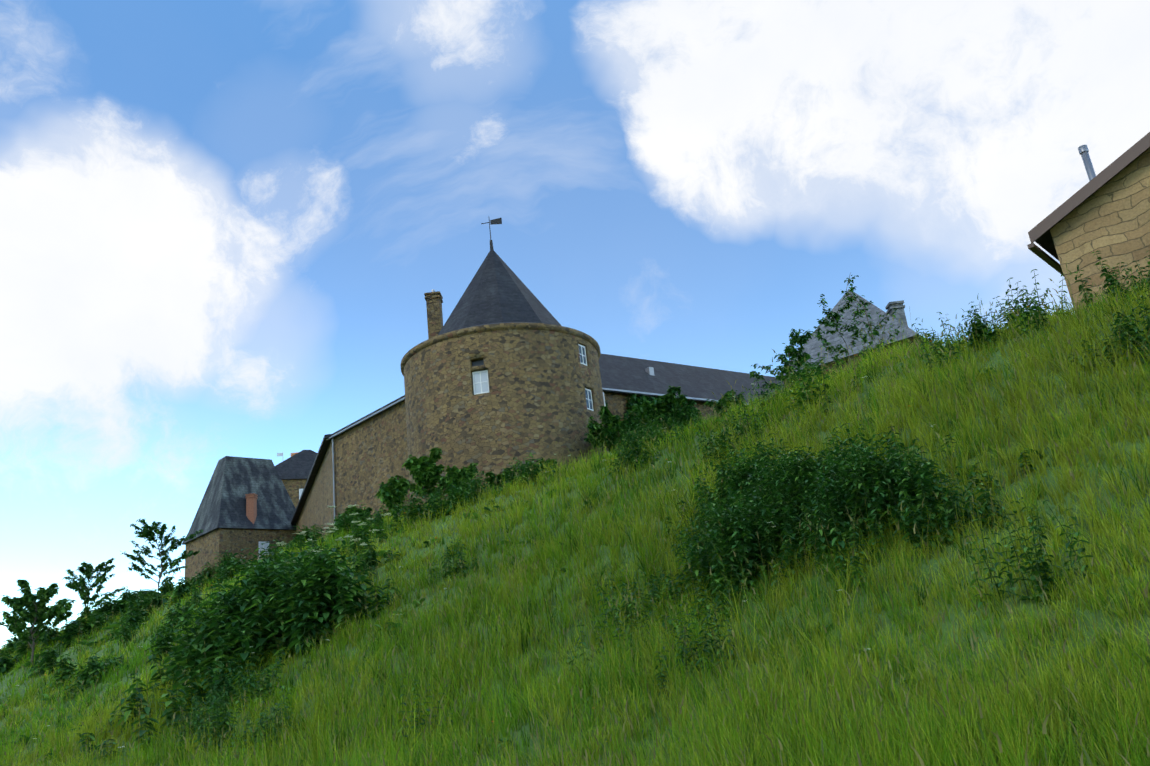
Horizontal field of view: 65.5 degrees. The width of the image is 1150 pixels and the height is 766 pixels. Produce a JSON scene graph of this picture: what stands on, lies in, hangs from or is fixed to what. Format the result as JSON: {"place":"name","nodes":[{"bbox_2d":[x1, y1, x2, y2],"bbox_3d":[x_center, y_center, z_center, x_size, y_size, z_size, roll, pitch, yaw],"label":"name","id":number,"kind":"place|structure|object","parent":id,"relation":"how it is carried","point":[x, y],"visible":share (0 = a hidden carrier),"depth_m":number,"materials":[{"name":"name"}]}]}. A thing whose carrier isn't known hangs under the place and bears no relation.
{"place":"outdoors","nodes":[
{"label":"outdoors","id":0,"kind":"place"},
{"bbox_2d":[0,263,1149,765],"bbox_3d":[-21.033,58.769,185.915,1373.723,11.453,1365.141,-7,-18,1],"label":"ground","id":1,"kind":"structure","parent":0,"point":[796,607],"depth_m":13.11,"materials":[{"name":"green plant"}]},
{"bbox_2d":[0,579,76,661],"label":"tree","id":2,"kind":"object","parent":1,"relation":"on","point":[23,614],"depth_m":50.09,"materials":[{"name":"green plant"}]},
{"bbox_2d":[62,558,127,608],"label":"tree","id":3,"kind":"object","parent":1,"relation":"on","point":[76,586],"depth_m":71.31,"materials":[{"name":"green plant"}]},
{"bbox_2d":[122,519,202,591],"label":"tree","id":4,"kind":"object","parent":1,"relation":"on","point":[145,533],"depth_m":72.48,"materials":[{"name":"green plant"}]},
{"bbox_2d":[184,528,296,583],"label":"pavilion walls","id":5,"kind":"structure","parent":1,"relation":"on","point":[222,540],"depth_m":82.52,"materials":[{"name":"brown stone"}]},
{"bbox_2d":[181,456,296,544],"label":"pavilion roof","id":6,"kind":"structure","parent":5,"relation":"on","point":[233,481],"depth_m":85.62,"materials":[{"name":"grey stone"}]},
{"bbox_2d":[245,493,257,523],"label":"chimney","id":7,"kind":"object","parent":6,"relation":"on","point":[251,506],"visible":0.9,"depth_m":83.80,"materials":[{"name":"orange brick"}]},
{"bbox_2d":[259,542,267,554],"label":"window","id":8,"kind":"structure","parent":5,"relation":"in","point":[262,546],"depth_m":83.17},
{"bbox_2d":[282,479,306,507],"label":"house walls","id":9,"kind":"structure","parent":1,"relation":"on","point":[292,487],"depth_m":101.83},
{"bbox_2d":[275,450,316,479],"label":"house roof","id":10,"kind":"structure","parent":9,"relation":"on","point":[299,465],"depth_m":103.74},
{"bbox_2d":[296,439,333,538],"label":"range walls","id":11,"kind":"structure","parent":1,"relation":"on","point":[316,509],"depth_m":65.15,"materials":[{"name":"brown stone"}]},
{"bbox_2d":[291,434,330,523],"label":"roof edge","id":12,"kind":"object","parent":11,"relation":"on","point":[323,448],"depth_m":68.86,"materials":[{"name":"black wood"}]},
{"bbox_2d":[338,506,372,521],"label":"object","id":13,"kind":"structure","parent":1,"relation":"on","point":[359,515],"depth_m":42.81,"materials":[{"name":"green plant"}]},
{"bbox_2d":[332,401,409,517],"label":"wall","id":14,"kind":"structure","parent":1,"relation":"on","point":[371,454],"depth_m":55.53,"materials":[{"name":"stone"}]},
{"bbox_2d":[332,438,335,522],"bbox_3d":[-15.354,9.867,57.290,0.111,13.155,0.111,-14,-20,22],"label":"drain pipe","id":15,"kind":"object","parent":14,"relation":"attached to","point":[333,477],"visible":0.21,"depth_m":58.43,"materials":[{"name":"silver metal"}]},
{"bbox_2d":[327,397,404,439],"bbox_3d":[-11.941,1.730,54.915,13.561,0.100,0.120,-24,-25,43],"label":"wall gutter","id":16,"kind":"object","parent":14,"relation":"attached to","point":[368,417],"depth_m":55.94,"materials":[{"name":"grey metal"}]},
{"bbox_2d":[331,395,404,438],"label":"roof","id":17,"kind":"structure","parent":14,"relation":"on","point":[403,396],"depth_m":56.08,"materials":[{"name":"grey stone"}]},
{"bbox_2d":[375,476,409,518],"bbox_3d":[-8.066,5.241,39.681,1.956,2.060,2.057,-7,-18,1],"label":"shrub","id":18,"kind":"object","parent":1,"relation":"on","point":[387,495],"depth_m":39.31,"materials":[{"name":"green plant"}]},
{"bbox_2d":[394,447,467,501],"bbox_3d":[-6.697,4.633,41.191,2.702,3.166,3.026,5,-21,-32],"label":"shrub","id":19,"kind":"object","parent":1,"relation":"on","point":[422,473],"depth_m":41.08,"materials":[{"name":"green plant"}]},
{"bbox_2d":[431,462,482,497],"bbox_3d":[-5.296,4.827,40.835,2.530,2.293,2.330,-7,-18,1],"label":"shrub","id":20,"kind":"object","parent":1,"relation":"on","point":[456,473],"depth_m":40.25,"materials":[{"name":"green plant"}]},
{"bbox_2d":[484,468,509,490],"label":"shrub","id":21,"kind":"object","parent":1,"relation":"on","point":[491,480],"depth_m":40.30,"materials":[{"name":"green plant"}]},
{"bbox_2d":[404,329,609,506],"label":"tower wall","id":22,"kind":"structure","parent":1,"relation":"on","point":[533,400],"depth_m":45.26,"materials":[{"name":"brown stone"}]},
{"bbox_2d":[424,291,442,338],"bbox_3d":[-8.283,-2.542,53.479,0.940,5.930,0.940,-7,-18,1],"label":"chimney","id":23,"kind":"object","parent":22,"relation":"on","point":[434,301],"visible":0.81,"depth_m":53.64,"materials":[{"name":"brown stone"}]},
{"bbox_2d":[473,360,483,365],"bbox_3d":[-4.883,-0.933,45.600,0.560,0.260,0.330,-9,-18,8],"label":"tower slit glass","id":24,"kind":"object","parent":22,"relation":"in","point":[477,363],"visible":0.43,"depth_m":45.45,"materials":[{"name":"grey glass"}]},
{"bbox_2d":[472,369,489,394],"bbox_3d":[-4.705,0.021,45.211,0.900,1.300,0.312,-9,-18,7],"label":"window surround","id":25,"kind":"object","parent":22,"relation":"attached to","point":[472,379],"visible":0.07,"depth_m":45.18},
{"bbox_2d":[472,370,489,394],"bbox_3d":[-4.713,0.007,45.165,0.800,1.200,0.310,-9,-18,7],"label":"tower window frame","id":26,"kind":"object","parent":25,"relation":"in","point":[480,382],"visible":0.48,"depth_m":45.02,"materials":[{"name":"white wood"}]},
{"bbox_2d":[474,371,487,392],"bbox_3d":[-4.706,0.019,45.202,0.760,1.160,0.330,-9,-18,7],"label":"tower window glass","id":27,"kind":"object","parent":26,"relation":"in","point":[478,385],"visible":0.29,"depth_m":45.05,"materials":[{"name":"clear glass"}]},
{"bbox_2d":[462,322,532,328],"bbox_3d":[-4.214,-1.502,51.040,11.200,0.520,11.200,-7,-18,1],"label":"roof edge","id":28,"kind":"object","parent":22,"relation":"on","point":[501,322],"visible":0.06,"depth_m":46.38,"materials":[{"name":"grey stone"}]},
{"bbox_2d":[438,250,560,334],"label":"tower roof","id":29,"kind":"structure","parent":22,"relation":"on","point":[497,290],"depth_m":49.37,"materials":[{"name":"grey stone"}]},
{"bbox_2d":[481,218,501,249],"bbox_3d":[-4.931,-8.897,53.451,1.249,2.400,0.208,-7,-18,1],"label":"weather vane","id":30,"kind":"object","parent":29,"relation":"on","point":[495,221],"visible":0.9,"depth_m":53.68,"materials":[{"name":"grey metal"}]},
{"bbox_2d":[400,323,600,375],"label":"tower cornice","id":31,"kind":"structure","parent":22,"relation":"attached to","point":[482,328],"depth_m":46.25,"materials":[{"name":"stone"}]},
{"bbox_2d":[578,344,586,365],"bbox_3d":[0.280,-1.466,47.923,0.310,1.100,0.700,-17,-21,30],"label":"tower window frame","id":32,"kind":"object","parent":22,"relation":"in","point":[583,355],"visible":0.17,"depth_m":47.93,"materials":[{"name":"white wood"}]},
{"bbox_2d":[579,346,585,363],"bbox_3d":[0.247,-1.455,47.943,0.330,1.060,0.660,-17,-21,30],"label":"tower window glass","id":33,"kind":"object","parent":32,"relation":"in","point":[584,359],"visible":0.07,"depth_m":47.87,"materials":[{"name":"glass"}]},
{"bbox_2d":[585,388,593,410],"bbox_3d":[0.604,0.906,47.237,0.310,1.150,0.700,-17,-21,29],"label":"tower window frame","id":34,"kind":"object","parent":22,"relation":"in","point":[588,399],"visible":0.29,"depth_m":47.27,"materials":[{"name":"white wood"}]},
{"bbox_2d":[585,390,591,408],"bbox_3d":[0.571,0.916,47.257,0.330,1.110,0.660,-17,-21,29],"label":"tower window glass","id":35,"kind":"object","parent":34,"relation":"in","point":[587,402],"visible":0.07,"depth_m":47.20,"materials":[{"name":"glass"}]},
{"bbox_2d":[16,306,1059,747],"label":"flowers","id":36,"kind":"object","parent":1,"relation":"on","point":[376,530],"visible":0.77,"depth_m":28.17,"materials":[{"name":"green plant"}]},
{"bbox_2d":[533,458,556,474],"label":"shrub","id":37,"kind":"object","parent":1,"relation":"on","point":[548,461],"visible":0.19,"depth_m":41.07,"materials":[{"name":"green plant"}]},
{"bbox_2d":[0,250,1149,765],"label":"bushes","id":38,"kind":"object","parent":1,"relation":"on","point":[270,624],"depth_m":19.98,"materials":[{"name":"green plant"}]},
{"bbox_2d":[584,406,661,455],"bbox_3d":[2.492,3.124,44.364,4.000,4.022,3.709,-7,-18,1],"label":"shrub","id":39,"kind":"object","parent":1,"relation":"on","point":[611,430],"depth_m":43.87,"materials":[{"name":"green plant"}]},
{"bbox_2d":[605,394,701,451],"bbox_3d":[7.449,4.349,57.712,15.493,7.086,0.700,6,-22,-34],"label":"bush","id":40,"kind":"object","parent":1,"relation":"on","point":[639,401],"depth_m":56.35,"materials":[{"name":"green plant"}]},
{"bbox_2d":[603,391,720,437],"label":"wing walls","id":41,"kind":"structure","parent":1,"relation":"on","point":[616,402],"depth_m":56.04,"materials":[{"name":"brown stone"}]},
{"bbox_2d":[599,354,784,405],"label":"wing roof","id":42,"kind":"structure","parent":41,"relation":"on","point":[624,373],"depth_m":61.59,"materials":[{"name":"grey stone"}]},
{"bbox_2d":[645,367,654,375],"bbox_3d":[5.093,-0.705,60.795,0.400,0.650,0.400,6,-22,-34],"label":"skylight","id":43,"kind":"object","parent":42,"relation":"on","point":[649,370],"visible":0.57,"depth_m":60.66},
{"bbox_2d":[602,388,748,403],"bbox_3d":[11.633,1.455,61.842,34.000,0.120,0.140,6,-22,-34],"label":"wing gutter","id":44,"kind":"object","parent":42,"relation":"attached to","point":[638,392],"depth_m":56.95,"materials":[{"name":"white metal"}]},
{"bbox_2d":[627,386,697,438],"bbox_3d":[4.550,2.565,45.072,3.574,4.374,3.779,-7,-18,1],"label":"shrub","id":45,"kind":"object","parent":1,"relation":"on","point":[670,405],"depth_m":44.69,"materials":[{"name":"green plant"}]},
{"bbox_2d":[701,389,759,420],"bbox_3d":[7.501,1.914,42.629,3.060,3.056,2.999,-7,-18,1],"label":"shrub","id":46,"kind":"object","parent":1,"relation":"on","point":[729,396],"depth_m":42.53,"materials":[{"name":"green plant"}]},
{"bbox_2d":[749,328,812,390],"bbox_3d":[7.386,-0.305,31.656,2.398,3.075,2.581,-7,-18,1],"label":"shrub","id":47,"kind":"object","parent":1,"relation":"on","point":[797,338],"depth_m":31.55,"materials":[{"name":"green plant"}]},
{"bbox_2d":[813,294,886,374],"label":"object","id":48,"kind":"object","parent":1,"relation":"on","point":[826,322],"depth_m":40.13,"materials":[{"name":"green plant"}]},
{"bbox_2d":[783,338,921,389],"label":"hip house walls","id":49,"kind":"structure","parent":1,"relation":"on","point":[832,364],"depth_m":45.16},
{"bbox_2d":[841,275,899,349],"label":"sapling","id":50,"kind":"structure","parent":1,"relation":"on","point":[857,314],"depth_m":36.29,"materials":[{"name":"green plant"}]},
{"bbox_2d":[1050,148,1149,310],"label":"house walls","id":51,"kind":"structure","parent":1,"relation":"on","point":[1110,220],"depth_m":24.02,"materials":[{"name":"beige stone"}]},
{"bbox_2d":[1027,243,1063,275],"bbox_3d":[17.443,-2.768,29.763,0.160,0.120,13.800,-22,-24,40],"label":"gutter","id":52,"kind":"object","parent":51,"relation":"attached to","point":[1044,256],"visible":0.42,"depth_m":25.69,"materials":[{"name":"brown"}]},
{"bbox_2d":[1078,145,1095,180],"bbox_3d":[15.155,-6.017,26.199,0.250,2.080,0.238,-7,-18,1],"label":"flue pipe","id":53,"kind":"object","parent":51,"relation":"on","point":[1083,150],"visible":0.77,"depth_m":26.30,"materials":[{"name":"silver metal"}]},
{"bbox_2d":[1028,132,1149,242],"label":"roof","id":54,"kind":"structure","parent":51,"relation":"attached to","point":[1096,183],"depth_m":24.16,"materials":[{"name":"brown"}]},
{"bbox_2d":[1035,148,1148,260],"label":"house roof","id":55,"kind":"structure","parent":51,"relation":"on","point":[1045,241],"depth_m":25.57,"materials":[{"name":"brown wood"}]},
{"bbox_2d":[0,0,1149,647],"label":"sky","id":56,"kind":"structure","parent":0,"point":[226,226],"materials":[{"name":"blue"}]},
{"bbox_2d":[775,289,930,380],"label":"roof","id":57,"kind":"structure","parent":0,"point":[812,347],"depth_m":46.35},
{"bbox_2d":[885,300,907,326],"bbox_3d":[16.421,-2.939,45.281,0.740,2.320,0.740,-7,-18,1],"label":"chimney","id":58,"kind":"object","parent":57,"relation":"on","point":[899,306],"visible":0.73,"depth_m":45.20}
]}

